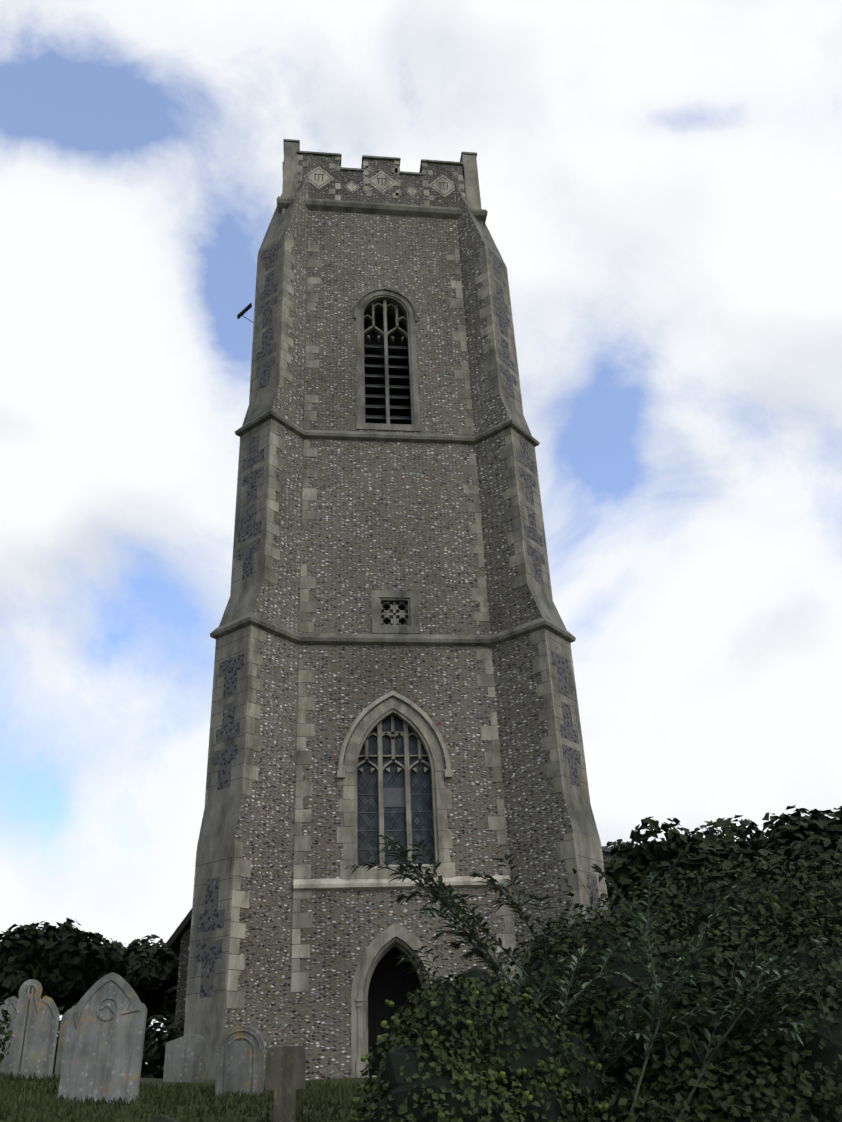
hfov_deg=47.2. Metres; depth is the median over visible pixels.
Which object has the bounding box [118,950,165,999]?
tree
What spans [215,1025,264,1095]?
round headstone
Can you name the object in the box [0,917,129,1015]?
tree
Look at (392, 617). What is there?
quatrefoil window
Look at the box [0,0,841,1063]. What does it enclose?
sky
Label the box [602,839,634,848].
tree
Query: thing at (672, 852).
tree
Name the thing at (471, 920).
buddleia
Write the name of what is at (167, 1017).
tree
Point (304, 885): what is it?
junction quoins
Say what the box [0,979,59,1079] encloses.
headstone ihs
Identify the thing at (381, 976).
door
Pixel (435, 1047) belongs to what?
ivy mound
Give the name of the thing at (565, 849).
buttress dressings
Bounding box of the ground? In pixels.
[0,1074,376,1121]
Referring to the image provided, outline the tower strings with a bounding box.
[210,196,575,646]
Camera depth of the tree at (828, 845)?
26.61 m
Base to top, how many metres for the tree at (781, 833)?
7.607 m
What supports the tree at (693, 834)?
on the ground
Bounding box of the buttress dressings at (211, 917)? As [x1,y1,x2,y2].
[185,234,295,1012]
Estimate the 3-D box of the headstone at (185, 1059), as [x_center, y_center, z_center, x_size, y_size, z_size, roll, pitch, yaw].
[-3.160,6.874,12.849,0.540,1.005,0.134,2,-29,-8]
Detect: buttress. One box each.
[184,171,308,1080]
[454,180,607,967]
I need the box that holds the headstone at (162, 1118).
[147,1114,178,1121]
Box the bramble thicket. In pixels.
[490,837,841,1121]
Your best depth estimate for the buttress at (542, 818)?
23.86 m
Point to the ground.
(154, 1081)
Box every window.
[334,690,455,879]
[354,288,421,431]
[371,590,418,633]
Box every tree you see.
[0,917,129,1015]
[99,934,178,1026]
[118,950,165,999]
[153,1009,174,1025]
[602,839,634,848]
[603,817,788,909]
[684,825,721,841]
[695,805,841,864]
[772,819,841,883]
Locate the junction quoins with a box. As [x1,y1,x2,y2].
[291,240,517,991]
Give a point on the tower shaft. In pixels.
(394, 516)
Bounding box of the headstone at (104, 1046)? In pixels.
[58,972,146,1102]
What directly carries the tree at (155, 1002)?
on the ground
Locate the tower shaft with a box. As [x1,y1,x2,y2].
[281,209,517,1079]
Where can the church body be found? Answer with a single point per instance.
(178, 943)
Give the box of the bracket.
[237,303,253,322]
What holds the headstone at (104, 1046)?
on the ground
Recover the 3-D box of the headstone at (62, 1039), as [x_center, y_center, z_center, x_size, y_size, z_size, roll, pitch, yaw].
[-4.750,6.701,13.113,0.397,1.136,0.121,6,-30,-16]
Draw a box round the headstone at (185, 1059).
[163,1034,206,1082]
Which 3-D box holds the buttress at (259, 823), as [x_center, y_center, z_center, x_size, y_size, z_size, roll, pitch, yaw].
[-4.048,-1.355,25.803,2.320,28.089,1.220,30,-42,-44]
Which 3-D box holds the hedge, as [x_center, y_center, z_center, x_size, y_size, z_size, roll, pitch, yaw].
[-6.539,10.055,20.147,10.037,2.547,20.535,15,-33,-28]
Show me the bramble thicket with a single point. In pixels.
(725, 1090)
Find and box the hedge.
[0,1001,184,1078]
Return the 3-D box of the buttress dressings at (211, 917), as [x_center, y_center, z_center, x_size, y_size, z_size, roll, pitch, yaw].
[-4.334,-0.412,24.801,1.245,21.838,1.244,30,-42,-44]
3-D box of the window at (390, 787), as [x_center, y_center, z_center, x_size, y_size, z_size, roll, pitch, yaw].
[-0.663,5.199,22.725,2.788,4.499,0.480,1,-29,-7]
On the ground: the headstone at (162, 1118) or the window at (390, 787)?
the headstone at (162, 1118)
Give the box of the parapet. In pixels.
[282,139,480,208]
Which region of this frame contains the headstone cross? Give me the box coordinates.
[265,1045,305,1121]
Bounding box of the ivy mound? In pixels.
[343,967,610,1121]
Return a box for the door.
[351,923,439,1077]
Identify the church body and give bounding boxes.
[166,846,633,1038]
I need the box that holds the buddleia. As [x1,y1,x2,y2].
[346,834,828,1118]
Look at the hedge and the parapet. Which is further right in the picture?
the parapet
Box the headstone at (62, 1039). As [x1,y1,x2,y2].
[54,1009,69,1074]
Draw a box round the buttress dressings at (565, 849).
[473,246,609,923]

